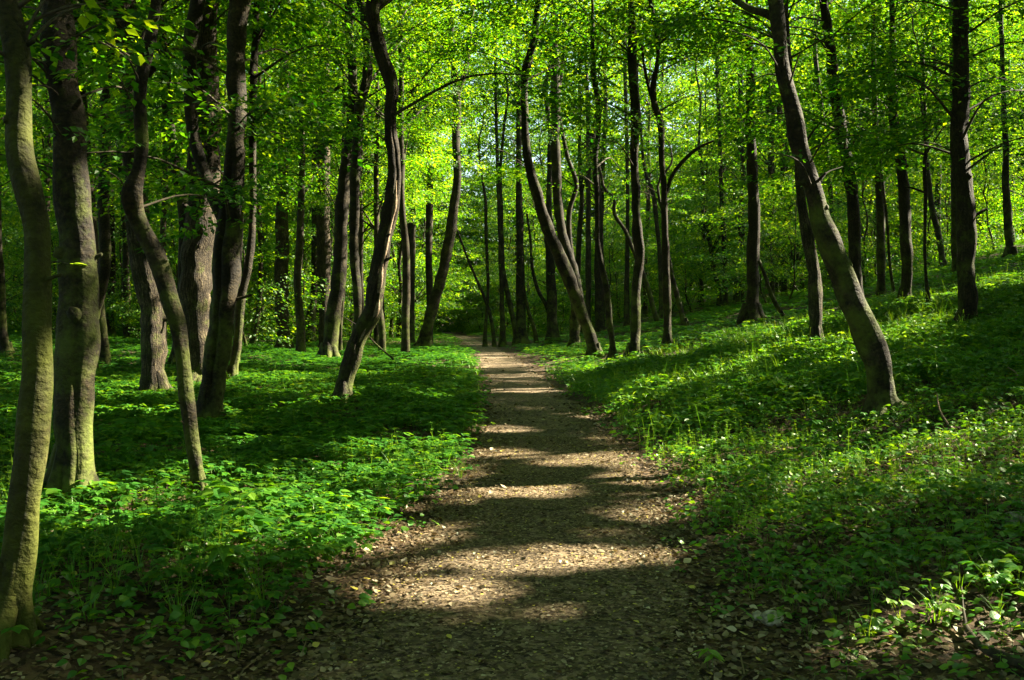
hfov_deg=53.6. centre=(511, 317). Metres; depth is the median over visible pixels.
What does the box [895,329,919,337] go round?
goutweed plant
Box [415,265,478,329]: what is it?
young tree
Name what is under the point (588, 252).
forest tree
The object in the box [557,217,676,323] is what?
young tree
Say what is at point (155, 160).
tall tree
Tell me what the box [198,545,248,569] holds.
palmate plant
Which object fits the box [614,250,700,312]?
young tree
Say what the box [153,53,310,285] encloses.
slender tree
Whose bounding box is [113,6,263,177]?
tall tree
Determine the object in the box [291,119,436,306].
slender tree
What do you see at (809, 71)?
tall tree
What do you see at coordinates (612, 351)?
forest tree
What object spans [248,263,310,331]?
young tree
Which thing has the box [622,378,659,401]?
grassy plant
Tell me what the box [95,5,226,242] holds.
tall tree
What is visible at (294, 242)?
young tree
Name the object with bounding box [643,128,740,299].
slender tree
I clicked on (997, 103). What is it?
tall tree
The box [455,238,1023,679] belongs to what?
mixed plants
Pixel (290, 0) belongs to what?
sky
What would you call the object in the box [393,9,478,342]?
forest tree
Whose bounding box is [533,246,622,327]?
young tree
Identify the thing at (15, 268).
young tree
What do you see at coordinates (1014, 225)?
young tree
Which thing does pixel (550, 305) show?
forest tree
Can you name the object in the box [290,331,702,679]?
path
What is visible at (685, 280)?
young tree
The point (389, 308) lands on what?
slender tree
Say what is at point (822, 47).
slender tree
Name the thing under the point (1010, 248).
forest tree
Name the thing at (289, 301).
young tree
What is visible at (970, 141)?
slender tree
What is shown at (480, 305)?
young tree
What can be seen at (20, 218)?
slender tree
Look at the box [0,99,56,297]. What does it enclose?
slender tree
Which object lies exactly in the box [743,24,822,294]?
forest tree
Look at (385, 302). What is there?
young tree
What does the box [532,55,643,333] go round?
forest tree
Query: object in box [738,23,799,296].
forest tree
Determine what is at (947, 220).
young tree
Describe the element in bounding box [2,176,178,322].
young tree
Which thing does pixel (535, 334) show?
forest tree
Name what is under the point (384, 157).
tall tree
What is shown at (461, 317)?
young tree
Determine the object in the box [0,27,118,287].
slender tree
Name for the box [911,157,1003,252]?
young tree
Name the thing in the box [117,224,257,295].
young tree
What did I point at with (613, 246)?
young tree
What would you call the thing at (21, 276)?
young tree
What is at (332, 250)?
slender tree
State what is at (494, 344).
forest tree
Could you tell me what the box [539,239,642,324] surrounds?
young tree
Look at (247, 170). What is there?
tall tree
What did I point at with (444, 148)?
tall tree
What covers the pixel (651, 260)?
young tree
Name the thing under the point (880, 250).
forest tree
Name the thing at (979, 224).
slender tree
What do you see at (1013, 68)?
tall tree
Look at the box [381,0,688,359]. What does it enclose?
forest tree
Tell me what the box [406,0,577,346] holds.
forest tree
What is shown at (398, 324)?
tall tree
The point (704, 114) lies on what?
tall tree
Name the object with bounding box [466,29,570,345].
forest tree
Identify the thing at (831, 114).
slender tree
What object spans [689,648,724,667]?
seedling
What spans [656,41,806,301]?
slender tree
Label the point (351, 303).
slender tree
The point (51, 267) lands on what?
young tree
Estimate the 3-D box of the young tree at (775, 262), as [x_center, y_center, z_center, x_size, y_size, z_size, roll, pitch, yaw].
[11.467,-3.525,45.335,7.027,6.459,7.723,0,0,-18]
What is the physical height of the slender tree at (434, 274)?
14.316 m
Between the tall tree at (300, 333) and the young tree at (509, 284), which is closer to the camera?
the tall tree at (300, 333)
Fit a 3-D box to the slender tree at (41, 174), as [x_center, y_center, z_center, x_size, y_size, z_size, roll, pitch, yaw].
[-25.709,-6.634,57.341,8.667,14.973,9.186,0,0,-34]
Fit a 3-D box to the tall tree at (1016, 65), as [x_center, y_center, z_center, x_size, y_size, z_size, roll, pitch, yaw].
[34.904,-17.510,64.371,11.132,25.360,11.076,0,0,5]
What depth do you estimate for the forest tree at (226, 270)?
14.41 m
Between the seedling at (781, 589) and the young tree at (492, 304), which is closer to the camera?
the seedling at (781, 589)
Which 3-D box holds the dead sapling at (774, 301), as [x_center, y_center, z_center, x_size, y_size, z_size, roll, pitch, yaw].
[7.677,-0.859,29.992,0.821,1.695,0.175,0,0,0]
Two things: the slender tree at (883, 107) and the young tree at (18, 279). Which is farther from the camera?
the slender tree at (883, 107)
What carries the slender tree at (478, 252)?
on the ground at (52, 655)
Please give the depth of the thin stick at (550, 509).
8.07 m
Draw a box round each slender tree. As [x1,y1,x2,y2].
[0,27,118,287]
[0,52,186,287]
[0,83,96,298]
[0,91,51,297]
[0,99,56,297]
[0,114,18,278]
[1,94,120,280]
[1,99,52,297]
[90,16,255,301]
[94,38,184,330]
[96,75,226,298]
[151,57,310,303]
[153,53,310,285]
[154,39,310,333]
[168,12,351,337]
[219,79,335,290]
[223,113,311,333]
[242,90,380,333]
[244,66,397,307]
[245,67,401,300]
[262,94,397,316]
[263,117,381,315]
[269,157,351,314]
[270,91,425,338]
[270,93,395,297]
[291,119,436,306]
[306,69,489,319]
[332,71,464,337]
[349,139,481,324]
[364,149,447,308]
[366,175,440,253]
[372,124,478,318]
[372,179,470,325]
[397,168,483,333]
[453,148,555,328]
[467,74,624,310]
[469,192,545,323]
[486,169,582,324]
[542,122,657,304]
[594,134,694,295]
[615,54,779,306]
[618,0,802,307]
[639,168,699,299]
[643,0,825,304]
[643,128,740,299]
[653,128,746,301]
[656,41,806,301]
[673,70,783,292]
[675,1,865,290]
[680,77,794,273]
[706,8,895,291]
[709,62,824,282]
[716,99,811,287]
[721,32,873,291]
[745,1,930,282]
[757,82,830,276]
[760,2,950,241]
[766,58,890,246]
[782,0,949,262]
[798,1,978,269]
[806,2,985,262]
[814,105,895,260]
[831,21,993,235]
[840,0,997,257]
[844,3,1021,255]
[849,27,948,240]
[867,37,990,245]
[879,3,1023,254]
[882,0,1023,240]
[910,16,1023,247]
[919,67,1010,236]
[939,0,1023,244]
[940,0,1023,224]
[972,45,1023,222]
[974,18,1023,201]
[975,6,1023,242]
[975,124,1020,232]
[985,32,1023,213]
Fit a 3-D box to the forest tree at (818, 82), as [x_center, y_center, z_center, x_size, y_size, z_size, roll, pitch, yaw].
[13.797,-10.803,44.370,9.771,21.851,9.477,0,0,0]
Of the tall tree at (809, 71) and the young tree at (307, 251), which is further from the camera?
the tall tree at (809, 71)
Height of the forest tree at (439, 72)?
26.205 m
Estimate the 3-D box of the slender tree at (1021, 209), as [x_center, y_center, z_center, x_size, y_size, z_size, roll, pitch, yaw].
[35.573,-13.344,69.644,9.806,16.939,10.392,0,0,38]
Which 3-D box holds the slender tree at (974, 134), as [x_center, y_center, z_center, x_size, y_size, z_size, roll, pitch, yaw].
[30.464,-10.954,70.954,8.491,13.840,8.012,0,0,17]
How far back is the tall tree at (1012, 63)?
60.18 m
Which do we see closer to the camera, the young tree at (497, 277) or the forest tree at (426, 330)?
the forest tree at (426, 330)
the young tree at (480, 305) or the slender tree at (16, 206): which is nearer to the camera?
the slender tree at (16, 206)
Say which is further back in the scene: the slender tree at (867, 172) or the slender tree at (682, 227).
the slender tree at (867, 172)
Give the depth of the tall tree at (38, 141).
39.56 m
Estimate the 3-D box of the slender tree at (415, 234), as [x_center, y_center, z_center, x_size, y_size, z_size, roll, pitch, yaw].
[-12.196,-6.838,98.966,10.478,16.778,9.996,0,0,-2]
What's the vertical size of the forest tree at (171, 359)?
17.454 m
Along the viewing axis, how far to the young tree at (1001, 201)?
65.20 m
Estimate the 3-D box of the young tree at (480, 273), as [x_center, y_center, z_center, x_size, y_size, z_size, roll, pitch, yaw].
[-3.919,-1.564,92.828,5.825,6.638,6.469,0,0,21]
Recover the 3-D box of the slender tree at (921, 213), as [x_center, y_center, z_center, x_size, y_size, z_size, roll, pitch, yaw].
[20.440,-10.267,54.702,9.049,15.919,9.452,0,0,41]
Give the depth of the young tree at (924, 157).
22.25 m
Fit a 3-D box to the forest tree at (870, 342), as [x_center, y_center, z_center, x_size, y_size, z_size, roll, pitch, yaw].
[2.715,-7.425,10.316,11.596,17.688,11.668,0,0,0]
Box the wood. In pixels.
[4,0,1023,331]
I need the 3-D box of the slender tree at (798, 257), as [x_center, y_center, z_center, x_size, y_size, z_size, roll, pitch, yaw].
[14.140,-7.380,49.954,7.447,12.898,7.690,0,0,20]
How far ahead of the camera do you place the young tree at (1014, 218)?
89.81 m
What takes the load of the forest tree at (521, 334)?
on the ground at (52, 655)
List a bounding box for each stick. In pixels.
[533,507,566,509]
[783,548,808,571]
[790,523,807,530]
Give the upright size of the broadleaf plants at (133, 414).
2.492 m
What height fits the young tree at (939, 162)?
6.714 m
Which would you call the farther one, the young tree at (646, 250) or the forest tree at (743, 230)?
the young tree at (646, 250)
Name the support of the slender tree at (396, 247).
on the ground at (52, 655)
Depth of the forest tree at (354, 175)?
32.67 m
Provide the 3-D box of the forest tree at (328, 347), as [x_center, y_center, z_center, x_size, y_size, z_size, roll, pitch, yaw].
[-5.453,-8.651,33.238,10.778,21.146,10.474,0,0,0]
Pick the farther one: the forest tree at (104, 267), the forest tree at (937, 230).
the forest tree at (937, 230)
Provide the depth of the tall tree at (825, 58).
88.95 m
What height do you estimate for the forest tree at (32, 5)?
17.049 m
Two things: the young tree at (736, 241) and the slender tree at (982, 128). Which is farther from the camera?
the slender tree at (982, 128)
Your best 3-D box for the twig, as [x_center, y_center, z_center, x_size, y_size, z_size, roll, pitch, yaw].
[3.994,0.870,9.359,0.148,0.332,0.026,0,0,0]
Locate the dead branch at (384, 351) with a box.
[341,315,393,359]
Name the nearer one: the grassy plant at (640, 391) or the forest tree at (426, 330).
the grassy plant at (640, 391)
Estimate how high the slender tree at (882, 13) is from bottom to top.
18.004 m
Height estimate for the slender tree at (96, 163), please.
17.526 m
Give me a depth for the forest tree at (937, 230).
41.48 m
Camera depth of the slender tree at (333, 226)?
61.91 m
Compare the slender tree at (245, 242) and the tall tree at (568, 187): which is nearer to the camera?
the slender tree at (245, 242)
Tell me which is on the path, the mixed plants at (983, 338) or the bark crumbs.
the bark crumbs
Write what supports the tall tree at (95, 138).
on the ground at (52, 655)
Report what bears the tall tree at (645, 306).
on the ground at (52, 655)
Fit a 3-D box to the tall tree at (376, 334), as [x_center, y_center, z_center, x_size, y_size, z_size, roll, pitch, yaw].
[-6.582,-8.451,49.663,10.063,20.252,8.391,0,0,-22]
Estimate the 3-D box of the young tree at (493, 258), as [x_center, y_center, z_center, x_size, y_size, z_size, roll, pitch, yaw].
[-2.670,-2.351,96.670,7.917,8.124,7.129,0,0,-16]
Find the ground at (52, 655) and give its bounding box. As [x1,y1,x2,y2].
[0,243,1023,679]
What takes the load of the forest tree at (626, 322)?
on the ground at (52, 655)
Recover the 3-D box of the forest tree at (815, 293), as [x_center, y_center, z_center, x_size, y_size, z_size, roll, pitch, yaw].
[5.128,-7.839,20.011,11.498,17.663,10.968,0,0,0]
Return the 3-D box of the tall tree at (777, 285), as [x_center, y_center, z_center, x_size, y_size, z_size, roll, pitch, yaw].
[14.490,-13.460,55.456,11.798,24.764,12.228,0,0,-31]
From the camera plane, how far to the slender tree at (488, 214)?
86.97 m
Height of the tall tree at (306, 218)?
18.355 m
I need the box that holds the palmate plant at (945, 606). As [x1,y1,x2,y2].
[935,602,965,630]
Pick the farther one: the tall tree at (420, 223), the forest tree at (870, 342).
the tall tree at (420, 223)
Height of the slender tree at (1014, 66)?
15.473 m
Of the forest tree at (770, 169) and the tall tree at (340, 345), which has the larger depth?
the forest tree at (770, 169)
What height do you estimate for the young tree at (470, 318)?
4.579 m
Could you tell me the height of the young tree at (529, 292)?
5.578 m
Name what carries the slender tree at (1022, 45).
on the ground at (52, 655)
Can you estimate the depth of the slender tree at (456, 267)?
94.19 m
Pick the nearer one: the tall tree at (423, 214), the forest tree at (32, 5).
the forest tree at (32, 5)
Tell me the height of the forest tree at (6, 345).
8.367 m
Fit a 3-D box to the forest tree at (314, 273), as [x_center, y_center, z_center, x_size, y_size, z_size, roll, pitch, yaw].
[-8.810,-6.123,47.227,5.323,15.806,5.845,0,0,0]
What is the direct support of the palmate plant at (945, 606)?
on the ground at (52, 655)
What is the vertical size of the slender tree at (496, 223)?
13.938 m
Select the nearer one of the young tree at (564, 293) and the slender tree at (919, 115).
the slender tree at (919, 115)
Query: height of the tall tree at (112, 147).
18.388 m
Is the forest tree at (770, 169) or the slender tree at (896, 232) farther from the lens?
the slender tree at (896, 232)
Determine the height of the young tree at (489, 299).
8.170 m
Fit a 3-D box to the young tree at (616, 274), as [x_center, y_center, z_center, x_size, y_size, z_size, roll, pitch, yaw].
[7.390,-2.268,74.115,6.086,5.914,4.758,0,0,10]
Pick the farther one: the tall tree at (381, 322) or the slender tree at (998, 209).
the slender tree at (998, 209)
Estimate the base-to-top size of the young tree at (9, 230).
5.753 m
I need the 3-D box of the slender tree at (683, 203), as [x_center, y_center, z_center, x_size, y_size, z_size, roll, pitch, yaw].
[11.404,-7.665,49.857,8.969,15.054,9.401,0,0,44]
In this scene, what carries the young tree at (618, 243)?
on the ground at (52, 655)
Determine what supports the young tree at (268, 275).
on the ground at (52, 655)
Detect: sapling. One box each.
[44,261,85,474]
[758,260,784,316]
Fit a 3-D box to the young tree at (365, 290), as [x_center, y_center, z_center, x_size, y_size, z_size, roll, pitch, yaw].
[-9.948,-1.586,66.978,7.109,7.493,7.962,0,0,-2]
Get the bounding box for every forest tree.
[0,0,200,508]
[0,0,227,392]
[0,0,228,661]
[0,0,263,502]
[0,0,315,373]
[0,0,375,421]
[0,2,117,142]
[0,89,51,359]
[2,0,84,90]
[2,0,246,365]
[23,0,347,365]
[34,0,169,337]
[36,0,342,386]
[85,0,414,361]
[93,69,187,339]
[163,0,402,378]
[173,1,331,343]
[219,0,502,331]
[220,0,392,348]
[222,0,638,406]
[246,0,426,351]
[249,0,477,359]
[268,58,379,341]
[339,0,520,219]
[341,0,540,347]
[374,0,510,343]
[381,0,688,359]
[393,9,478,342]
[403,0,753,362]
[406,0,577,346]
[419,175,496,346]
[436,0,597,344]
[444,0,666,347]
[465,89,520,346]
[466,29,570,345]
[471,0,767,357]
[478,206,559,342]
[491,0,679,337]
[502,0,770,352]
[512,13,581,343]
[531,0,691,326]
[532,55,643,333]
[548,87,661,324]
[571,8,686,320]
[588,0,963,342]
[604,117,719,327]
[608,0,814,305]
[611,0,884,331]
[692,0,950,294]
[700,38,775,302]
[706,0,912,428]
[733,0,901,286]
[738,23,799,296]
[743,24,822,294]
[752,0,920,299]
[788,0,1023,302]
[790,0,1023,323]
[897,4,979,267]
[931,1,1023,263]
[939,0,1020,276]
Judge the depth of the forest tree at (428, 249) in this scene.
52.79 m
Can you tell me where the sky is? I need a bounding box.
[97,0,1017,312]
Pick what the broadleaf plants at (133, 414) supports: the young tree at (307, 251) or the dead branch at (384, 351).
the dead branch at (384, 351)
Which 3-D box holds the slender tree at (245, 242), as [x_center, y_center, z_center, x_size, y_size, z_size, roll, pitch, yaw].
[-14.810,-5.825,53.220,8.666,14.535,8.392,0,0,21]
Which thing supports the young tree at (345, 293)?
on the ground at (52, 655)
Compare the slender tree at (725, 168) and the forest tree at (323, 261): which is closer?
the forest tree at (323, 261)
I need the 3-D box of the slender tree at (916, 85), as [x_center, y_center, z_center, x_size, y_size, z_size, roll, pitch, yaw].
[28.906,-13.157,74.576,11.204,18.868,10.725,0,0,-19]
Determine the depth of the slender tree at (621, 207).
72.94 m
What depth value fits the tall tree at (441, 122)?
53.86 m
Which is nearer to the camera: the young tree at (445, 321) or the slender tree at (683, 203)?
the slender tree at (683, 203)
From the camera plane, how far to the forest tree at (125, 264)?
41.82 m
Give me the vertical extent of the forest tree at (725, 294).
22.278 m
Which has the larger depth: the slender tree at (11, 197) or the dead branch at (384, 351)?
the slender tree at (11, 197)
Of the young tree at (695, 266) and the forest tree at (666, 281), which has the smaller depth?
the forest tree at (666, 281)
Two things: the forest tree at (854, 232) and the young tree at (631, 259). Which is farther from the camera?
the young tree at (631, 259)
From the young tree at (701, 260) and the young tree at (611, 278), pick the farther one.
the young tree at (701, 260)
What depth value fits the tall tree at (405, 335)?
36.10 m
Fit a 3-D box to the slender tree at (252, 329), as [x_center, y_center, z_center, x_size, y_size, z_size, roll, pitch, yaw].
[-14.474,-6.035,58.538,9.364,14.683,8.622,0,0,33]
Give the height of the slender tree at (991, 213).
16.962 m
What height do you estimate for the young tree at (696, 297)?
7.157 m
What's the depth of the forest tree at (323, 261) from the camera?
42.01 m
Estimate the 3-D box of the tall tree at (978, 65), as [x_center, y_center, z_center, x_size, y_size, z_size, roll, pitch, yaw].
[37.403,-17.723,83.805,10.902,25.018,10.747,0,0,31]
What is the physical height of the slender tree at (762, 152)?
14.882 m
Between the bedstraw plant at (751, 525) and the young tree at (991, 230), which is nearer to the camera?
the bedstraw plant at (751, 525)
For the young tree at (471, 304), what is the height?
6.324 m
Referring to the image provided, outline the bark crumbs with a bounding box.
[299,436,716,679]
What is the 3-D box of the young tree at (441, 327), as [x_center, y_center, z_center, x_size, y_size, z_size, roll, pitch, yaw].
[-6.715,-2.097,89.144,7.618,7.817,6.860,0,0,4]
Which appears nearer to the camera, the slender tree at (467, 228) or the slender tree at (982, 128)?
the slender tree at (982, 128)
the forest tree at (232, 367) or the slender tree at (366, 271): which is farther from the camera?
the slender tree at (366, 271)
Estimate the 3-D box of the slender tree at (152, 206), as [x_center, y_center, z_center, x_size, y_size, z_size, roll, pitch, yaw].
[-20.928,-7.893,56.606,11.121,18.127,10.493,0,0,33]
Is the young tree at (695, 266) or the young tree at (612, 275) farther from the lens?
the young tree at (695, 266)
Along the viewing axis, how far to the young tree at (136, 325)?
46.34 m
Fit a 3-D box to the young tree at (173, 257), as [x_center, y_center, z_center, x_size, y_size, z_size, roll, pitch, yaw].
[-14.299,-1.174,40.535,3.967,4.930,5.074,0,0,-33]
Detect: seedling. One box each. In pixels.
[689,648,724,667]
[770,588,788,599]
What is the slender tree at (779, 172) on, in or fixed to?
on the ground at (52, 655)
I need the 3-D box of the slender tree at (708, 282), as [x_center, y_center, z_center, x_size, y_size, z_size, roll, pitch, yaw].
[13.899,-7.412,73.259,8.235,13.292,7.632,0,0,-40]
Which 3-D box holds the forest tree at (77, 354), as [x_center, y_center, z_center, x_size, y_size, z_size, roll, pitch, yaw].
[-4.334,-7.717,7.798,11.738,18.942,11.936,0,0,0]
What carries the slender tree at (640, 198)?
on the ground at (52, 655)
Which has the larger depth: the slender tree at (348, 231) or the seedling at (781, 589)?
the slender tree at (348, 231)
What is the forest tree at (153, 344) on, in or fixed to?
on the ground at (52, 655)
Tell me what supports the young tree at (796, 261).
on the ground at (52, 655)
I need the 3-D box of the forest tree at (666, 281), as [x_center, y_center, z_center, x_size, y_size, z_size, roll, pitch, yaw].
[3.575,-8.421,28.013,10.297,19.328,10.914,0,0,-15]
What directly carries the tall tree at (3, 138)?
on the ground at (52, 655)
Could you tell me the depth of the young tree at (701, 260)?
97.28 m
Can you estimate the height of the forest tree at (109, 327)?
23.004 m
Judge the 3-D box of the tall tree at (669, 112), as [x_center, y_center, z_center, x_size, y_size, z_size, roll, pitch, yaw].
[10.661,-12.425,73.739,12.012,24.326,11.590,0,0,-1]
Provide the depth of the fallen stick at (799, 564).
6.16 m
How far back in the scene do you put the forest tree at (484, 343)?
52.92 m
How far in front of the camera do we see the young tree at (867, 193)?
49.98 m
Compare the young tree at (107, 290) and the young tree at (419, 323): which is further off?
the young tree at (419, 323)
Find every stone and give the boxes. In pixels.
[752,610,760,620]
[759,610,783,626]
[1003,511,1023,523]
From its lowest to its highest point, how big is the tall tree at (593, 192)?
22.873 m
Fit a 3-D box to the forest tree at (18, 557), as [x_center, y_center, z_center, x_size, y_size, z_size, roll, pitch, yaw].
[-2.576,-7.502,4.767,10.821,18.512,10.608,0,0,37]
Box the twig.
[936,394,952,428]
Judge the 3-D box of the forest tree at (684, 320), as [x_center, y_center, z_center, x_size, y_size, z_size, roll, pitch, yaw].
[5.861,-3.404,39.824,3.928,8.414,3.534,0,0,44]
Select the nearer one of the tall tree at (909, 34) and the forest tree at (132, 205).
the forest tree at (132, 205)
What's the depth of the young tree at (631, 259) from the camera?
75.14 m
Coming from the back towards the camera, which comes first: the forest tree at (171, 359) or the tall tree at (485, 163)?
the tall tree at (485, 163)
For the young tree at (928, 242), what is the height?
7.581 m
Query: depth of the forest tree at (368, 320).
15.87 m
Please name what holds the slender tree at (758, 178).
on the ground at (52, 655)
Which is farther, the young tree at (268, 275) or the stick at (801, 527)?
the young tree at (268, 275)
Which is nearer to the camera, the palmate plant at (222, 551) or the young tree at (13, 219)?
the palmate plant at (222, 551)
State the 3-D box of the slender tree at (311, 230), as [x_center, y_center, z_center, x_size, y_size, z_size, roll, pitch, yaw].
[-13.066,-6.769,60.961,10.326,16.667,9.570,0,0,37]
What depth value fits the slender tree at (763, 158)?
71.24 m
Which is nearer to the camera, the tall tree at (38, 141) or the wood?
the tall tree at (38, 141)
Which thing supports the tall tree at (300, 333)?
on the ground at (52, 655)
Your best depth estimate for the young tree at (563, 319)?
68.99 m
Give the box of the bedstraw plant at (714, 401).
[710,394,723,413]
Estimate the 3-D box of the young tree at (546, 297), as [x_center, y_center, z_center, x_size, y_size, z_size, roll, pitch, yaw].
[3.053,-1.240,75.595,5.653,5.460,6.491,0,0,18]
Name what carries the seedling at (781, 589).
on the ground at (52, 655)
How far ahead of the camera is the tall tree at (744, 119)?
98.07 m
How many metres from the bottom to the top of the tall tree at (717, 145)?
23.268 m
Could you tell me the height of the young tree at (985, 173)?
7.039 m
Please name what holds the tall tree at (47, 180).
on the ground at (52, 655)
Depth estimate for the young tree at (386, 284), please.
74.90 m
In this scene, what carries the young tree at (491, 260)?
on the ground at (52, 655)
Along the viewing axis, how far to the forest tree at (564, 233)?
41.67 m
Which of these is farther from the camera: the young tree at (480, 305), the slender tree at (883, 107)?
the young tree at (480, 305)
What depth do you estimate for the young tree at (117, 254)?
51.29 m
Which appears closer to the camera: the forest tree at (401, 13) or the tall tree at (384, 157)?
the forest tree at (401, 13)
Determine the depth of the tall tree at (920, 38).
79.09 m
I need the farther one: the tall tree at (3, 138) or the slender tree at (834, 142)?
the slender tree at (834, 142)
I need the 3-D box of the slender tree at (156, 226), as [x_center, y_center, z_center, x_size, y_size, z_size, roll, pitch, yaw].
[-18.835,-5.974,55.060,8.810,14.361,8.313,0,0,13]
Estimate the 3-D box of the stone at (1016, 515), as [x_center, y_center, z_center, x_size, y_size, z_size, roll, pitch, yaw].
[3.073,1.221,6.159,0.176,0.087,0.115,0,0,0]
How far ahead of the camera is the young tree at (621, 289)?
72.65 m
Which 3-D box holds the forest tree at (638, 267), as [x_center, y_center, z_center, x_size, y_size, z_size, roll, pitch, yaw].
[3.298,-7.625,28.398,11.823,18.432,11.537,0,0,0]
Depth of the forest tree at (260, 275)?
43.95 m
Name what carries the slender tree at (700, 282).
on the ground at (52, 655)
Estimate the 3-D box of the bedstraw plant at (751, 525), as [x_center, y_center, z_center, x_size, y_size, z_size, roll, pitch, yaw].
[1.615,1.405,6.853,0.202,0.191,0.124,0,0,-39]
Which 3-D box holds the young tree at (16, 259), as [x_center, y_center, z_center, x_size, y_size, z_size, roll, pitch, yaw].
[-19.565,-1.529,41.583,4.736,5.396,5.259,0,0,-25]
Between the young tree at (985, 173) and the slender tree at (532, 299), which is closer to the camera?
the young tree at (985, 173)
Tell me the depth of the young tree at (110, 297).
42.02 m
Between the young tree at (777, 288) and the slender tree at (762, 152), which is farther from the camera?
the slender tree at (762, 152)
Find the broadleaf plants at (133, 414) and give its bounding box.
[0,315,494,679]
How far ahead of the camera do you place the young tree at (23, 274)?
50.25 m
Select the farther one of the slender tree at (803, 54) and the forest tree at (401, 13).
the slender tree at (803, 54)
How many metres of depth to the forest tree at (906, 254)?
25.36 m
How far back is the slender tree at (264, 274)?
51.75 m
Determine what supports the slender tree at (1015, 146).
on the ground at (52, 655)
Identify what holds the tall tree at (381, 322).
on the ground at (52, 655)
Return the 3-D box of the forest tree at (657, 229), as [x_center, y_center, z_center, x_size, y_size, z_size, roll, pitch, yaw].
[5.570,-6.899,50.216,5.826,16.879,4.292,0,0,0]
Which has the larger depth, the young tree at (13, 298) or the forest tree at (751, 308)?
the young tree at (13, 298)
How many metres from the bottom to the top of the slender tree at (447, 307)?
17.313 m
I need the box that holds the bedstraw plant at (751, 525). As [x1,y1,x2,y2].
[741,511,762,535]
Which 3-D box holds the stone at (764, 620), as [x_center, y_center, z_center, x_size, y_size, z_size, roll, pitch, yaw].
[1.305,1.519,5.085,0.126,0.092,0.080,0,0,0]
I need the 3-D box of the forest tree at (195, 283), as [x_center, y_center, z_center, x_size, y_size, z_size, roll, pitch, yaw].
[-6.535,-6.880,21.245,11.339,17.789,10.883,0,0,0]
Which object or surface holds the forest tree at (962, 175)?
on the ground at (52, 655)
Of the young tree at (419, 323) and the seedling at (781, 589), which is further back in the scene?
the young tree at (419, 323)
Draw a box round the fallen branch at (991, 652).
[961,586,1023,670]
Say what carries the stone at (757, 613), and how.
on the ground at (52, 655)
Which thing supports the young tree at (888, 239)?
on the ground at (52, 655)
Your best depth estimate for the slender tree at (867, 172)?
66.78 m
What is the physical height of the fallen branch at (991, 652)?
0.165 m
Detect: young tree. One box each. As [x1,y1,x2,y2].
[0,167,57,329]
[1,147,58,326]
[1,196,122,329]
[1,204,58,327]
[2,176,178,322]
[2,207,21,325]
[2,216,58,335]
[2,222,58,327]
[2,228,58,324]
[3,244,105,313]
[5,204,120,329]
[15,179,178,328]
[15,242,136,314]
[55,201,176,320]
[95,185,271,339]
[106,233,177,334]
[108,226,178,340]
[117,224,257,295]
[150,156,343,346]
[211,176,373,343]
[241,198,369,340]
[243,229,318,342]
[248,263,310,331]
[252,269,311,334]
[290,255,368,333]
[332,243,415,330]
[343,246,423,337]
[346,234,395,330]
[349,245,424,336]
[384,262,453,337]
[415,250,475,331]
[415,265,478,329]
[440,288,482,332]
[442,273,511,329]
[443,265,504,331]
[447,288,484,332]
[450,250,530,329]
[450,255,529,332]
[453,261,530,324]
[456,289,505,333]
[460,265,515,334]
[462,266,510,330]
[487,258,566,331]
[494,242,570,334]
[504,273,561,332]
[525,267,583,330]
[526,276,593,333]
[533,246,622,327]
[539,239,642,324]
[555,206,658,323]
[555,251,641,326]
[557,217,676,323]
[557,234,655,317]
[581,209,696,314]
[582,217,677,311]
[592,249,640,316]
[592,253,650,321]
[607,190,746,311]
[607,217,697,298]
[607,218,712,312]
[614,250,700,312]
[624,218,715,313]
[655,210,714,301]
[671,228,720,295]
[683,176,827,303]
[695,173,873,297]
[705,182,818,293]
[713,172,846,290]
[714,171,889,303]
[766,99,944,286]
[774,145,951,280]
[787,0,1023,308]
[807,151,950,273]
[819,165,936,276]
[844,107,1000,266]
[845,47,951,298]
[867,123,1021,260]
[892,102,1023,251]
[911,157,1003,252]
[922,134,1023,246]
[977,210,1003,240]
[986,182,1020,240]
[990,166,1021,243]
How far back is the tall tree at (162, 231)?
38.18 m
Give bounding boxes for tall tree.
[0,1,99,201]
[0,11,118,218]
[0,87,43,178]
[2,0,182,200]
[32,40,185,238]
[86,1,278,342]
[88,0,223,223]
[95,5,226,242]
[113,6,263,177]
[152,4,316,341]
[169,0,427,354]
[245,0,436,354]
[246,8,381,339]
[272,0,480,345]
[272,10,451,248]
[274,2,449,351]
[288,0,520,358]
[291,0,482,320]
[297,4,481,355]
[310,0,484,338]
[337,51,435,258]
[372,151,445,257]
[393,91,451,246]
[397,58,492,241]
[448,66,577,303]
[499,0,698,322]
[500,0,661,337]
[524,127,609,303]
[562,107,646,243]
[578,0,720,317]
[596,0,734,205]
[658,11,765,224]
[661,0,883,292]
[672,62,764,289]
[691,75,767,209]
[775,42,871,166]
[791,1,882,232]
[827,0,1014,263]
[840,0,1023,259]
[851,0,977,206]
[914,0,1019,153]
[943,0,1023,238]
[970,0,1023,212]
[977,0,1023,96]
[977,0,1023,116]
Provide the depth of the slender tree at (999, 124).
65.33 m
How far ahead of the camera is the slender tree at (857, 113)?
59.64 m
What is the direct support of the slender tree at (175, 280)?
on the ground at (52, 655)
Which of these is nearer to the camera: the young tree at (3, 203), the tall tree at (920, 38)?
the young tree at (3, 203)
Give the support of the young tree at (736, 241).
on the ground at (52, 655)
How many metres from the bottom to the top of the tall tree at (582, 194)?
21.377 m

